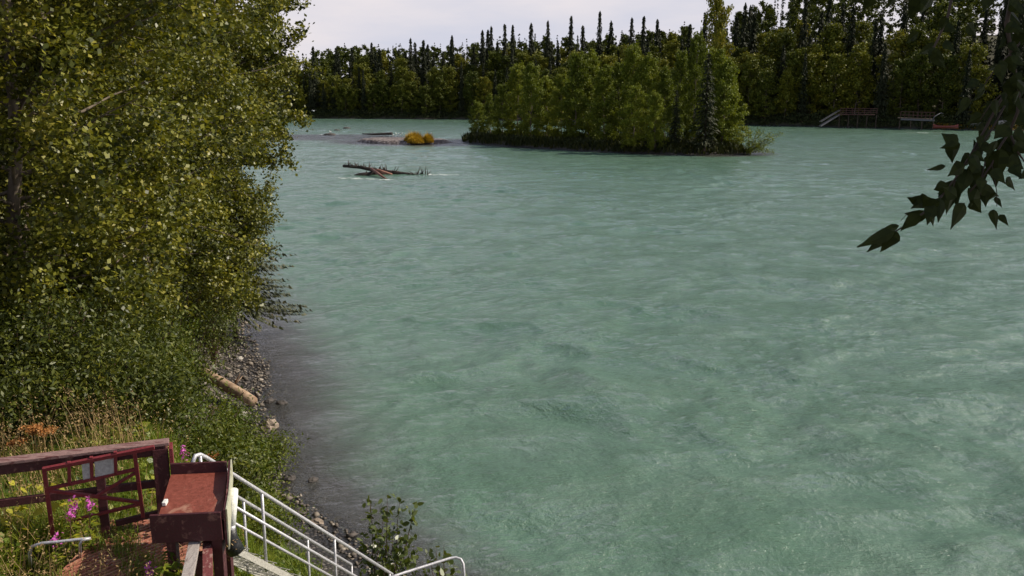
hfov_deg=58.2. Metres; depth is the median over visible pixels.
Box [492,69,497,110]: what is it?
spruce tree
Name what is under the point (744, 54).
broadleaf tree
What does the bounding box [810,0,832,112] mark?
spruce tree
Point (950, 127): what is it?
red canoe
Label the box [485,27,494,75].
spruce tree
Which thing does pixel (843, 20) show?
spruce tree
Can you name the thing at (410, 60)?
spruce tree
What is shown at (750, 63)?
broadleaf tree
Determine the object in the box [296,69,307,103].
broadleaf tree
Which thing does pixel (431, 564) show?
landing rail
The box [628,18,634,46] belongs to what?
spruce tree
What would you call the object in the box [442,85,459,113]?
broadleaf tree
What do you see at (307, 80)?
broadleaf tree
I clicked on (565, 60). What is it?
broadleaf tree
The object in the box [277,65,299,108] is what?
broadleaf tree
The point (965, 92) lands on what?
spruce tree
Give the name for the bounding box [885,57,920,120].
broadleaf tree
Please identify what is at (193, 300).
bush
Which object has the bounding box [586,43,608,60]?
broadleaf tree
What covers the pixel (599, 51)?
spruce tree
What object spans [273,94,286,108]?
broadleaf tree
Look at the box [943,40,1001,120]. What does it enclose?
broadleaf tree
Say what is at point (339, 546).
shore pebbles
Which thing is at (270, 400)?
shore rock
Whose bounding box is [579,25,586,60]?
spruce tree
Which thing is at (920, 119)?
river dock
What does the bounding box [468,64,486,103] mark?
broadleaf tree
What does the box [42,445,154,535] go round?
gate frame
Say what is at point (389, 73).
spruce tree
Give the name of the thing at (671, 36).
broadleaf tree
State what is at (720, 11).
broadleaf tree
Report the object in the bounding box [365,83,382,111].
broadleaf tree
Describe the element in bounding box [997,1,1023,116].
spruce tree
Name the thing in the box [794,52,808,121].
spruce tree
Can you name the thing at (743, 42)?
spruce tree
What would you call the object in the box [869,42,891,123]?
spruce tree
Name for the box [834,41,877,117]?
broadleaf tree
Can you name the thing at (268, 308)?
spruce tree
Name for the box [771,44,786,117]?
spruce tree
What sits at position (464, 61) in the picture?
broadleaf tree
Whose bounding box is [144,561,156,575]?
fireweed
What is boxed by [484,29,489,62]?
spruce tree
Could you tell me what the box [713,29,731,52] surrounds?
broadleaf tree
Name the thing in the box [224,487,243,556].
drain pipe
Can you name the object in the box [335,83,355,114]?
broadleaf tree
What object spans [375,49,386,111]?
spruce tree
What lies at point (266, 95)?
broadleaf tree
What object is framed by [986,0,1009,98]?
spruce tree
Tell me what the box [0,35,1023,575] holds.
ground
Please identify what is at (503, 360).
water
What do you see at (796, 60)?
broadleaf tree
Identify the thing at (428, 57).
spruce tree
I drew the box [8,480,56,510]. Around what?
yellow herb
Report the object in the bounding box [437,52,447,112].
spruce tree
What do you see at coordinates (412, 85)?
broadleaf tree
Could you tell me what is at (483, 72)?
spruce tree
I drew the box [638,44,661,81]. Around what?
broadleaf tree
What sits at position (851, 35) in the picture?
spruce tree
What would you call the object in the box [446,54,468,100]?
broadleaf tree
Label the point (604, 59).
broadleaf tree
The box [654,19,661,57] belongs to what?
spruce tree
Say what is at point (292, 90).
spruce tree
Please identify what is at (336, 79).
broadleaf tree
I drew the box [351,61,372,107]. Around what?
broadleaf tree
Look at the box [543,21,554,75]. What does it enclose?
spruce tree
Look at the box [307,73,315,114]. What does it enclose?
spruce tree
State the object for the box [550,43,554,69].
spruce tree
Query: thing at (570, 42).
spruce tree
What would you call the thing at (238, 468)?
willow bush
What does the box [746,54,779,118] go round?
broadleaf tree
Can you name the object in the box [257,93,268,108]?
broadleaf tree
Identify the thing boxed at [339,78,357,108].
broadleaf tree
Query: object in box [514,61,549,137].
broadleaf tree
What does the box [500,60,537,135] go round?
broadleaf tree
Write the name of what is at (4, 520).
yellow herb
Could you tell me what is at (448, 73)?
broadleaf tree
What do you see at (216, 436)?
willow bush
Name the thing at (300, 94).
broadleaf tree
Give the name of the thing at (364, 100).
spruce tree
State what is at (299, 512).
shore rock
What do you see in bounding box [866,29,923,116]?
broadleaf tree
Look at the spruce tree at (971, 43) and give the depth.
250.27 m
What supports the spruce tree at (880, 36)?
on the ground at (316, 535)
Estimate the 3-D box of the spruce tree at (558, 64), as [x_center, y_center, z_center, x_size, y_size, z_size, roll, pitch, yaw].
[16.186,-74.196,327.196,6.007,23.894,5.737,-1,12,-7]
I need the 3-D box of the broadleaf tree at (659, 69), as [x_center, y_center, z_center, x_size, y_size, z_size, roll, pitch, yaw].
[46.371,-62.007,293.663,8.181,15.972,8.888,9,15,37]
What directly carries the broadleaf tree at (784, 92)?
on the ground at (316, 535)
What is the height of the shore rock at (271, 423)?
0.410 m
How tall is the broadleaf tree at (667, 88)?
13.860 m
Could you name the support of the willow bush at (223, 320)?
on the ground at (316, 535)
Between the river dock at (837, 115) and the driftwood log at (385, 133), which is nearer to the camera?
the driftwood log at (385, 133)
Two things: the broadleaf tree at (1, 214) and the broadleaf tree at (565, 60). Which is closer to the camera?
the broadleaf tree at (1, 214)
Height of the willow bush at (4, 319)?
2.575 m
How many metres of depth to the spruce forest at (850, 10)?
321.28 m
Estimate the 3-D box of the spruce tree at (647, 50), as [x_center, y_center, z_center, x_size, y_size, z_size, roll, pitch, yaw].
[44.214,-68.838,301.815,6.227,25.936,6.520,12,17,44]
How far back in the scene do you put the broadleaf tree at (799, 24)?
285.00 m
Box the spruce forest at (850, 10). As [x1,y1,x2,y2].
[297,0,1023,78]
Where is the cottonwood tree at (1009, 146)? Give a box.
[850,0,1023,251]
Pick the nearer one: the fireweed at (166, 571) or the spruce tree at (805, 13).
the fireweed at (166, 571)
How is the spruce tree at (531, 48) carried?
on the ground at (316, 535)
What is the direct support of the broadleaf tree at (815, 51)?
on the ground at (316, 535)
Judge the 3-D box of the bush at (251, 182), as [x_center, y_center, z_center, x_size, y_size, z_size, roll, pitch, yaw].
[-10.444,-1.125,34.258,3.992,6.653,3.989,-4,13,-20]
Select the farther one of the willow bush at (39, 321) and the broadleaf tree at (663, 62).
the broadleaf tree at (663, 62)
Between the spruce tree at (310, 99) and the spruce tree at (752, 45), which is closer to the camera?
the spruce tree at (752, 45)
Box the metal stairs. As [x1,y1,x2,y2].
[87,452,392,575]
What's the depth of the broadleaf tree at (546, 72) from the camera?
312.36 m
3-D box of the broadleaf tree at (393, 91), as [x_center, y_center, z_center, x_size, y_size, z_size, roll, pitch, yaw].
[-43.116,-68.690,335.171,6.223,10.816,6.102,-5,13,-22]
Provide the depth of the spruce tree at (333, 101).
339.70 m
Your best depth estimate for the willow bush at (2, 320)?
15.05 m
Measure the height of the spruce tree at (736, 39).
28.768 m
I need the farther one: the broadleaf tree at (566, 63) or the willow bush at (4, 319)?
the broadleaf tree at (566, 63)
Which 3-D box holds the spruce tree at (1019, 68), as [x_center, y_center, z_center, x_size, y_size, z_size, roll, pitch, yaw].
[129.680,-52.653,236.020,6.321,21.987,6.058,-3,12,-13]
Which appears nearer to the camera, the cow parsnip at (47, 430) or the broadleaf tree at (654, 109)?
the cow parsnip at (47, 430)
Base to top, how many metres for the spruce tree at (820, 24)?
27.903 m
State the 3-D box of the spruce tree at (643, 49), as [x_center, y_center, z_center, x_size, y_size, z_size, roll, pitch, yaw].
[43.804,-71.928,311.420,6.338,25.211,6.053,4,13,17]
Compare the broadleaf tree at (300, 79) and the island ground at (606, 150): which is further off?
the broadleaf tree at (300, 79)
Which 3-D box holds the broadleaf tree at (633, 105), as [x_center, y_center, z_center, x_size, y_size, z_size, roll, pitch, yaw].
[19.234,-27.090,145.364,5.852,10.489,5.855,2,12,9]
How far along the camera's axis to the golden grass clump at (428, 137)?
170.09 m
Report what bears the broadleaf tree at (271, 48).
on the ground at (316, 535)
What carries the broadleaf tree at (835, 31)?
on the ground at (316, 535)
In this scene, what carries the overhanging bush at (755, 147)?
on the island ground at (606, 150)
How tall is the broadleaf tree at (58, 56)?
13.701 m
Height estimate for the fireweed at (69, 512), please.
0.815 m
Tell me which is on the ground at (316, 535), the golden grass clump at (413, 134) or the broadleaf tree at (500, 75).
the broadleaf tree at (500, 75)
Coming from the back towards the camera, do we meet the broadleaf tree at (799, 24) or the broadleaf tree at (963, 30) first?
the broadleaf tree at (799, 24)
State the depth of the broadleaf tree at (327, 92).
344.70 m
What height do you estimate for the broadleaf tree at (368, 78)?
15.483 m
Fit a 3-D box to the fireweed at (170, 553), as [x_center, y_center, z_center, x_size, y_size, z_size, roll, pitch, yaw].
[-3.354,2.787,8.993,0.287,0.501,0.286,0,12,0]
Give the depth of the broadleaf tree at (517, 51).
346.99 m
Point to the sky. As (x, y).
(385, 23)
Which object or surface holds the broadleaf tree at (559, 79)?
on the island ground at (606, 150)
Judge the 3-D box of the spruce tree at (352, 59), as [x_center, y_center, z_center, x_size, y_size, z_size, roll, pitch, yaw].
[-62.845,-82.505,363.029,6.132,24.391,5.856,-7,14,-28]
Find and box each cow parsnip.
[6,436,27,454]
[18,422,45,474]
[26,425,57,477]
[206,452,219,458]
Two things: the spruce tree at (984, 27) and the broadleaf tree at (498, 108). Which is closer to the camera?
the broadleaf tree at (498, 108)
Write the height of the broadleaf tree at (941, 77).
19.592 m
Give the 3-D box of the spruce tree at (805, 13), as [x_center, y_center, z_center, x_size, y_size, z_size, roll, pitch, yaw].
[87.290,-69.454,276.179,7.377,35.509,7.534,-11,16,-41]
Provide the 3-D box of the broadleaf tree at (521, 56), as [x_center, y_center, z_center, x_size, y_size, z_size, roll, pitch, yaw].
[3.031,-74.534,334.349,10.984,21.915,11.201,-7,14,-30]
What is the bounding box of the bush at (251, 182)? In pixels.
[196,168,286,344]
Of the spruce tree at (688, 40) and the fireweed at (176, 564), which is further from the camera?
the spruce tree at (688, 40)
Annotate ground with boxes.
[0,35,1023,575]
[457,138,753,155]
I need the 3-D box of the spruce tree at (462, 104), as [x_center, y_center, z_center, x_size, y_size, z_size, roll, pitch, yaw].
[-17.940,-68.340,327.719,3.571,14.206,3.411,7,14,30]
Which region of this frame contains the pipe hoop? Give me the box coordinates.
[28,537,90,567]
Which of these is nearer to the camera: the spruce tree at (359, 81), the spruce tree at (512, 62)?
the spruce tree at (512, 62)
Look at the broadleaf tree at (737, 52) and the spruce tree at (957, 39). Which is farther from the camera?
the broadleaf tree at (737, 52)
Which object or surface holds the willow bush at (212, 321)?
on the ground at (316, 535)
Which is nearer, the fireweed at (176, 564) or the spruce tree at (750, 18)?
the fireweed at (176, 564)
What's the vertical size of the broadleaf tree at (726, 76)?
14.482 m
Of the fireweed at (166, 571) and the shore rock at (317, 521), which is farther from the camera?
the shore rock at (317, 521)
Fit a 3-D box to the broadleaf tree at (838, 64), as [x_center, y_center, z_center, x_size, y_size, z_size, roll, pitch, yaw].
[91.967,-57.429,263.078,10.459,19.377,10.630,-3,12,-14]
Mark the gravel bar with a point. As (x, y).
(388, 140)
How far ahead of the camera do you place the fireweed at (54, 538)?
9.34 m
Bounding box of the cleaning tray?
[149,459,233,575]
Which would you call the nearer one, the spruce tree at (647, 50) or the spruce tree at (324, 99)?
the spruce tree at (647, 50)
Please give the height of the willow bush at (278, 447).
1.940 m
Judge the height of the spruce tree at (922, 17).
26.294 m
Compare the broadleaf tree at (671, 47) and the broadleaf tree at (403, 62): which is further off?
the broadleaf tree at (403, 62)
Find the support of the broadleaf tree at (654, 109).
on the island ground at (606, 150)
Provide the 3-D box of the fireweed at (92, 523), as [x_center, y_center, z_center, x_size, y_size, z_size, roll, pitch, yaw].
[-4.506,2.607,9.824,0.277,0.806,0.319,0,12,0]
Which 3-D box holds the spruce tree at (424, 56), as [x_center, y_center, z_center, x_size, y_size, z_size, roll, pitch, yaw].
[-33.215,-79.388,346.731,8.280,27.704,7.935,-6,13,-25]
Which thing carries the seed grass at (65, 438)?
on the ground at (316, 535)
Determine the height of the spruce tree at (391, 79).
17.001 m
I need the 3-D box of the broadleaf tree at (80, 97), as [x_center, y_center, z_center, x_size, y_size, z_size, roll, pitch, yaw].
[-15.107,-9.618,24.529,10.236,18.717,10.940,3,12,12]
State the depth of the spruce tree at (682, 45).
291.84 m
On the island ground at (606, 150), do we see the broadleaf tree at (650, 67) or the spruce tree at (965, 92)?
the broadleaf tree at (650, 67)
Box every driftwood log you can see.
[198,368,257,405]
[362,132,392,134]
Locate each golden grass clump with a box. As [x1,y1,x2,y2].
[403,130,422,140]
[407,134,424,142]
[422,132,433,142]
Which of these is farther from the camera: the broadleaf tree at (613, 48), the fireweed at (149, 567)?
the broadleaf tree at (613, 48)
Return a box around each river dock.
[819,108,877,128]
[898,111,942,129]
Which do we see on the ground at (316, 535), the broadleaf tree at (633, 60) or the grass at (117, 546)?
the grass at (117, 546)
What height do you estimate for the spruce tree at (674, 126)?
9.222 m
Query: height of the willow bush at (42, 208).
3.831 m
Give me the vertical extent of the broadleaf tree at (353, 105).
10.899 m
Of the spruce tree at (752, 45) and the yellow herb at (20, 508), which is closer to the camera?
the yellow herb at (20, 508)
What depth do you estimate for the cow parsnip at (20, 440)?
11.54 m
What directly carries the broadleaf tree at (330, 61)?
on the ground at (316, 535)
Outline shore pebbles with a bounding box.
[181,311,418,575]
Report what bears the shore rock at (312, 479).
in the water
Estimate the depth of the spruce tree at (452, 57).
337.43 m
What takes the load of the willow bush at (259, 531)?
on the ground at (316, 535)
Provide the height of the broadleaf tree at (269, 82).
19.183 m
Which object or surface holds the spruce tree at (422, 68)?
on the ground at (316, 535)
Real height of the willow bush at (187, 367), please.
2.951 m
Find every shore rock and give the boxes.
[259,418,278,431]
[264,398,274,403]
[276,400,287,404]
[281,474,295,481]
[288,507,306,516]
[308,476,318,482]
[310,518,323,524]
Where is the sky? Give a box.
[233,0,1003,77]
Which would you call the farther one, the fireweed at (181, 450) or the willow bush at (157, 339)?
the willow bush at (157, 339)
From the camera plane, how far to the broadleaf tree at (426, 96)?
329.72 m
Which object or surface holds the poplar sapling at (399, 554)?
on the ground at (316, 535)
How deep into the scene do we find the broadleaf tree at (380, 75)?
338.72 m
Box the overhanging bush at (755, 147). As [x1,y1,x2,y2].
[744,127,784,154]
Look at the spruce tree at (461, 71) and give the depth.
333.07 m
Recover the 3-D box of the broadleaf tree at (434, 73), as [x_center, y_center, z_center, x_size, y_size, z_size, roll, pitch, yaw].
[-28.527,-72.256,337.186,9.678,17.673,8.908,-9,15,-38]
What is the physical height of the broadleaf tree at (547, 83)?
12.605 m
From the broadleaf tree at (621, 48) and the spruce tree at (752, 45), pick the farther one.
the broadleaf tree at (621, 48)
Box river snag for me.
[343,160,432,178]
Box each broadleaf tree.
[0,0,238,375]
[0,0,288,329]
[0,1,150,237]
[0,4,60,215]
[26,0,285,332]
[82,0,336,337]
[99,18,279,263]
[177,0,315,319]
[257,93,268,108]
[262,87,270,103]
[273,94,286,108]
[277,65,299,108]
[291,88,306,115]
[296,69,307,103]
[300,59,327,104]
[306,75,321,108]
[317,59,331,103]
[317,79,330,112]
[322,58,341,105]
[326,74,346,114]
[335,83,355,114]
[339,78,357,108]
[345,87,362,115]
[351,53,373,95]
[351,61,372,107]
[357,73,378,108]
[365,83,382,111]
[372,51,391,85]
[372,70,390,110]
[373,79,390,112]
[386,84,401,111]
[388,56,415,112]
[390,65,413,109]
[394,78,408,110]
[403,71,420,107]
[405,80,420,113]
[417,85,435,114]
[424,66,446,113]
[429,75,451,114]
[436,66,460,114]
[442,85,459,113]
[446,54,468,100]
[457,63,480,103]
[458,57,469,92]
[462,70,483,112]
[463,77,480,109]
[467,100,485,132]
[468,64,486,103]
[473,76,492,111]
[478,50,504,95]
[479,93,499,133]
[482,71,498,100]
[488,84,515,135]
[490,69,510,105]
[492,53,516,87]
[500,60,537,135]
[514,49,526,58]
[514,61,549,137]
[515,52,533,65]
[523,52,543,109]
[530,76,562,136]
[536,69,556,110]
[537,57,553,73]
[545,73,573,137]
[549,66,577,108]
[551,46,575,69]
[556,48,594,138]
[558,61,569,100]
[560,50,579,68]
[572,48,604,137]
[581,64,622,140]
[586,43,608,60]
[597,52,617,116]
[602,61,632,140]
[605,45,619,57]
[612,44,632,61]
[613,40,646,140]
[615,85,649,148]
[620,53,644,98]
[637,52,666,139]
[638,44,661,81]
[644,68,667,109]
[644,90,669,149]
[646,65,685,141]
[656,59,674,104]
[661,30,677,100]
[661,39,688,102]
[665,47,692,137]
[667,67,687,112]
[678,30,709,139]
[691,46,740,142]
[698,56,746,144]
[701,0,736,74]
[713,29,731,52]
[715,81,752,143]
[722,56,743,115]
[730,46,748,91]
[730,56,745,105]
[735,51,759,109]
[736,54,762,120]
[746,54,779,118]
[748,67,781,118]
[754,32,768,56]
[756,30,781,95]
[769,27,792,61]
[769,30,799,105]
[774,68,798,118]
[777,47,820,113]
[786,19,815,85]
[793,43,831,117]
[811,21,854,110]
[816,53,848,118]
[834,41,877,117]
[842,18,878,94]
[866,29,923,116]
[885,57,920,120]
[897,22,937,103]
[902,49,939,117]
[908,29,955,104]
[920,52,964,123]
[925,1,959,93]
[930,19,980,96]
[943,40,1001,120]
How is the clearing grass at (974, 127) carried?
on the ground at (316, 535)
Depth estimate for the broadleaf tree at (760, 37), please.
295.09 m
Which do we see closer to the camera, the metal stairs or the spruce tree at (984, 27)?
the metal stairs
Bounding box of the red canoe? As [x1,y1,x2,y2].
[933,124,958,128]
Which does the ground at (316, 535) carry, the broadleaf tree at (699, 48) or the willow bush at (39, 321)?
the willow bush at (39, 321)
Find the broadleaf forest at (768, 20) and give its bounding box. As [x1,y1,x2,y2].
[244,0,1022,86]
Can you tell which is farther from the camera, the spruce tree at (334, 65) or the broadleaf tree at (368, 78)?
the spruce tree at (334, 65)
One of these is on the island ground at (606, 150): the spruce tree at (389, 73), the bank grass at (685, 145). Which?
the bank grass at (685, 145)
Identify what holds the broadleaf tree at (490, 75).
on the ground at (316, 535)
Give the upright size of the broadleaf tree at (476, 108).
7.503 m
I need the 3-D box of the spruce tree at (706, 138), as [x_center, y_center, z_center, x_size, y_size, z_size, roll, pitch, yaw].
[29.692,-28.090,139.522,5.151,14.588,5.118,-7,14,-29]
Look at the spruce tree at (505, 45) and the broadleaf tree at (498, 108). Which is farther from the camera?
the spruce tree at (505, 45)
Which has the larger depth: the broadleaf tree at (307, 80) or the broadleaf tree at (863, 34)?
the broadleaf tree at (307, 80)
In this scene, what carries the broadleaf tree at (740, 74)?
on the ground at (316, 535)
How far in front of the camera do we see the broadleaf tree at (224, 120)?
40.64 m
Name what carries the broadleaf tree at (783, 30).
on the ground at (316, 535)
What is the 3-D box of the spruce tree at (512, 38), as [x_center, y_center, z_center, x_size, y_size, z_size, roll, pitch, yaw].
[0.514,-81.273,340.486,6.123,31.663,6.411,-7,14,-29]
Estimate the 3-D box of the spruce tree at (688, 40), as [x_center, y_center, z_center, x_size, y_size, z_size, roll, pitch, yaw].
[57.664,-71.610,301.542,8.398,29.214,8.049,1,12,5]
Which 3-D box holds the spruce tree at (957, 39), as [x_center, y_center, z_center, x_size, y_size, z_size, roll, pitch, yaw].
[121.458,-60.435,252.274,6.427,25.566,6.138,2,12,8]
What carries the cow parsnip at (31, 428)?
on the ground at (316, 535)
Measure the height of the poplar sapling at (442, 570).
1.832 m
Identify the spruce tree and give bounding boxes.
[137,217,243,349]
[191,129,312,338]
[285,77,294,110]
[289,70,295,108]
[301,76,307,112]
[307,46,321,112]
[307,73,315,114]
[319,83,328,115]
[329,82,337,114]
[330,47,341,100]
[335,52,342,108]
[346,62,352,104]
[348,47,355,83]
[356,67,361,113]
[360,70,367,114]
[368,42,374,82]
[373,51,376,83]
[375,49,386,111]
[387,61,392,104]
[387,69,395,113]
[406,38,418,109]
[412,42,420,84]
[418,40,429,103]
[419,50,428,102]
[419,72,423,108]
[425,44,431,108]
[429,52,438,112]
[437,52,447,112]
[447,35,458,112]
[456,61,465,113]
[458,76,465,115]
[470,46,477,66]
[478,30,486,72]
[480,63,485,103]
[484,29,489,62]
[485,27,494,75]
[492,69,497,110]
[495,42,498,69]
[501,24,508,61]
[508,46,514,96]
[509,25,516,69]
[526,23,534,64]
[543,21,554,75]
[547,57,553,85]
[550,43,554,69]
[553,45,560,87]
[566,16,574,60]
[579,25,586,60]
[594,11,604,59]
[606,21,613,53]
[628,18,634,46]
[639,16,646,54]
[640,37,645,54]
[645,38,650,55]
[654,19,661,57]
[657,29,662,55]
[666,90,683,143]
[680,39,685,115]
[685,24,691,79]
[688,53,721,150]
[702,15,707,47]
[729,15,740,56]
[739,3,748,48]
[745,5,752,51]
[746,12,760,111]
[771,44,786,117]
[793,0,809,113]
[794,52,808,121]
[801,34,812,114]
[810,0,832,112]
[810,11,824,99]
[834,2,846,98]
[837,6,857,116]
[863,18,879,109]
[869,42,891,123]
[872,50,888,119]
[875,15,883,99]
[892,4,908,102]
[920,11,926,102]
[941,19,962,113]
[954,50,972,124]
[955,35,982,113]
[974,9,989,103]
[981,25,1002,109]
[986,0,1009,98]
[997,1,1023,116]
[1001,45,1023,119]
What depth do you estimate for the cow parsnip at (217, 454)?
15.23 m
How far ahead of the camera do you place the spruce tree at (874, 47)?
265.12 m
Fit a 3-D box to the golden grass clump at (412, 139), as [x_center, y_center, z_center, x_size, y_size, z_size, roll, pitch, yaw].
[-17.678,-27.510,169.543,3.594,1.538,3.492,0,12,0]
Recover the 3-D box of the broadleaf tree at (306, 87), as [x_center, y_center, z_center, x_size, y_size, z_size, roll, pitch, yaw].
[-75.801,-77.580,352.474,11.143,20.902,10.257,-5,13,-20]
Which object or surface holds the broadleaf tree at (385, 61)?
on the ground at (316, 535)
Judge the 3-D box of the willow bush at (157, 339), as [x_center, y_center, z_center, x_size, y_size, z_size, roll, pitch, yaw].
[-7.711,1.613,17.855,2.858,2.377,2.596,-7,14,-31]
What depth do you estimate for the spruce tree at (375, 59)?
347.77 m
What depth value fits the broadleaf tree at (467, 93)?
332.03 m
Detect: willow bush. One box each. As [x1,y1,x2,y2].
[0,165,142,318]
[0,255,131,404]
[0,298,54,367]
[0,300,17,346]
[0,328,213,441]
[0,329,137,452]
[5,252,211,403]
[43,293,227,439]
[102,310,188,373]
[130,298,210,412]
[138,244,265,383]
[142,314,258,452]
[168,407,288,498]
[175,412,289,522]
[176,269,259,364]
[176,423,289,523]
[178,408,286,492]
[201,387,270,440]
[234,416,308,481]
[236,467,314,552]
[258,476,309,541]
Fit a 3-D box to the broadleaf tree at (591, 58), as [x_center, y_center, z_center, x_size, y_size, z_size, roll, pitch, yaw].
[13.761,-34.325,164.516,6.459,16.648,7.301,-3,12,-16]
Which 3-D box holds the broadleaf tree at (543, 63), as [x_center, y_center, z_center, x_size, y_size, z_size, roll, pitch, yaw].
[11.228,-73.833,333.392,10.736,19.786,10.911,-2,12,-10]
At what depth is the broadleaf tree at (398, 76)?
336.69 m
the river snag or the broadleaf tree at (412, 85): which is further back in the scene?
the broadleaf tree at (412, 85)
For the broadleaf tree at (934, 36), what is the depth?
253.69 m
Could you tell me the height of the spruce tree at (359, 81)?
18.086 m
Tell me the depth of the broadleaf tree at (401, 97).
331.82 m
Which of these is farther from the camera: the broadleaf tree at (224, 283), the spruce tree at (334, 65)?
the spruce tree at (334, 65)
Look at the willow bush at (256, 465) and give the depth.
17.22 m
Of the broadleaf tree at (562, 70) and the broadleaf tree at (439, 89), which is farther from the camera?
the broadleaf tree at (439, 89)
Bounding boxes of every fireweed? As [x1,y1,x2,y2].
[44,532,66,575]
[60,505,84,567]
[63,495,85,556]
[80,496,101,560]
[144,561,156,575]
[155,563,172,575]
[156,548,179,575]
[170,558,184,575]
[179,445,189,462]
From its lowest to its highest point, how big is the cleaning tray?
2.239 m
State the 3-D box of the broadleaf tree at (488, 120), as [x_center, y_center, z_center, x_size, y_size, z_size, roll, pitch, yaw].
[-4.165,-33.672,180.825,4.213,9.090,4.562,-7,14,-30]
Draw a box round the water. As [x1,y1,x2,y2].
[233,118,1023,575]
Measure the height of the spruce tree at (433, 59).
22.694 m
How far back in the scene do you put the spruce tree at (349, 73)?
351.43 m
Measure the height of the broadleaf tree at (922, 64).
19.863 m
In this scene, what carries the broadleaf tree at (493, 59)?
on the ground at (316, 535)
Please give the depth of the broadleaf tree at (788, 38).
277.56 m
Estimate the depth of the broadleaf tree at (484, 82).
324.44 m
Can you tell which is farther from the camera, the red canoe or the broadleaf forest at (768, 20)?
the broadleaf forest at (768, 20)
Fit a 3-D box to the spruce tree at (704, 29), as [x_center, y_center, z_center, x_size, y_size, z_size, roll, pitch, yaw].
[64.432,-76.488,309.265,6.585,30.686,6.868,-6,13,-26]
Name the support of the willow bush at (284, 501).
on the ground at (316, 535)
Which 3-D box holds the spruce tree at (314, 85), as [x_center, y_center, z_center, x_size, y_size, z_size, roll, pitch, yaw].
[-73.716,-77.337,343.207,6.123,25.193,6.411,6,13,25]
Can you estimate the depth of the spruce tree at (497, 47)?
347.22 m
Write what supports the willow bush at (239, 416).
on the ground at (316, 535)
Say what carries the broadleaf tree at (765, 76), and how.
on the ground at (316, 535)
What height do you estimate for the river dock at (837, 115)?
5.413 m
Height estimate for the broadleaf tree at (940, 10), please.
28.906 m
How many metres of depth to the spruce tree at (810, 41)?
273.51 m
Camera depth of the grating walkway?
9.74 m
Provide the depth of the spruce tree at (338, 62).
351.00 m
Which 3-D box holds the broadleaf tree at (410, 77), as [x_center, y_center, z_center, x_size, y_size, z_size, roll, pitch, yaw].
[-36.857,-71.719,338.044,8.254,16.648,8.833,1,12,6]
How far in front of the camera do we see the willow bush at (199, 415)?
19.34 m
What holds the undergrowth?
on the ground at (316, 535)
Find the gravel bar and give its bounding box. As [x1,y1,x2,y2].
[355,137,452,144]
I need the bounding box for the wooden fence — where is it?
[0,438,173,559]
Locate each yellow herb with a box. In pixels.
[1,508,28,534]
[2,505,34,529]
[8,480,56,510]
[33,488,81,537]
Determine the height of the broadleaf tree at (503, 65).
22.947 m
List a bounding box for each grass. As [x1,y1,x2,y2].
[0,367,338,575]
[0,378,245,575]
[461,130,749,154]
[934,122,1021,129]
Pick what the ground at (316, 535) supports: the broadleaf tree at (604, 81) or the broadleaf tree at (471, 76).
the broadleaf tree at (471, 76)
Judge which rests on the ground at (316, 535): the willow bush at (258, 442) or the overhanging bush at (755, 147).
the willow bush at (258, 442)
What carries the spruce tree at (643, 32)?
on the ground at (316, 535)
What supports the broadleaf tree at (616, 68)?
on the island ground at (606, 150)
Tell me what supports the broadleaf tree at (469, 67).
on the ground at (316, 535)
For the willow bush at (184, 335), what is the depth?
24.11 m
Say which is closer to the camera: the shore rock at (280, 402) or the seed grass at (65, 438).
the seed grass at (65, 438)
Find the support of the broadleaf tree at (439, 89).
on the ground at (316, 535)
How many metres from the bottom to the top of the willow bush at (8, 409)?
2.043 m
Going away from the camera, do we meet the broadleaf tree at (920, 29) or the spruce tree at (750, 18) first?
the broadleaf tree at (920, 29)
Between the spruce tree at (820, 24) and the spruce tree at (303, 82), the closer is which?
the spruce tree at (820, 24)
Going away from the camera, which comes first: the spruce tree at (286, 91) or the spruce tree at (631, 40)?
the spruce tree at (631, 40)
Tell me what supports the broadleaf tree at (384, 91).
on the ground at (316, 535)
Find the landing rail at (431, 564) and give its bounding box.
[391,556,464,575]
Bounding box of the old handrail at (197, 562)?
[182,541,212,575]
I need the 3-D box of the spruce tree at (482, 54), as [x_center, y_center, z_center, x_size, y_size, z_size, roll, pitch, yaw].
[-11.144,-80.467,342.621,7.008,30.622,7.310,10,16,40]
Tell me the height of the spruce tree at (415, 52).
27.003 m
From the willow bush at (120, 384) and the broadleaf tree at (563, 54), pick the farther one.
the broadleaf tree at (563, 54)
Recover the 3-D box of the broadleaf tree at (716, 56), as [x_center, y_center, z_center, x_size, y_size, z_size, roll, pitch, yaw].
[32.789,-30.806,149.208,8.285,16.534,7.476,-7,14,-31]
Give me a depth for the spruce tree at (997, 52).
246.83 m
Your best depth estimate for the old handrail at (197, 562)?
8.68 m
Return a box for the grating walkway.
[57,520,201,575]
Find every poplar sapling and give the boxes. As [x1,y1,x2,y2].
[356,493,427,575]
[422,546,466,575]
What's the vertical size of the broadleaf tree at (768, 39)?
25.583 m
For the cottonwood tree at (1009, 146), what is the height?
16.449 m
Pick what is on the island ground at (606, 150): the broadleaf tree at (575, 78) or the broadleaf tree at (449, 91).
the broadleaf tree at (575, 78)
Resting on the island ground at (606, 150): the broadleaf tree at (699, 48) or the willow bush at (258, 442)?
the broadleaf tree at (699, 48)
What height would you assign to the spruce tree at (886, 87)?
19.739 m
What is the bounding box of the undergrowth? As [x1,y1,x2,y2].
[274,105,1023,130]
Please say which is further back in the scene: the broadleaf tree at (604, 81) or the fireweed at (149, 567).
the broadleaf tree at (604, 81)
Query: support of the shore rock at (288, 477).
on the ground at (316, 535)
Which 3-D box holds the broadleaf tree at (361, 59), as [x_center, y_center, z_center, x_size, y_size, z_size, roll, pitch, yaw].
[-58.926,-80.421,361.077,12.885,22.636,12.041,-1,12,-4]
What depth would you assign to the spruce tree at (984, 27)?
256.16 m

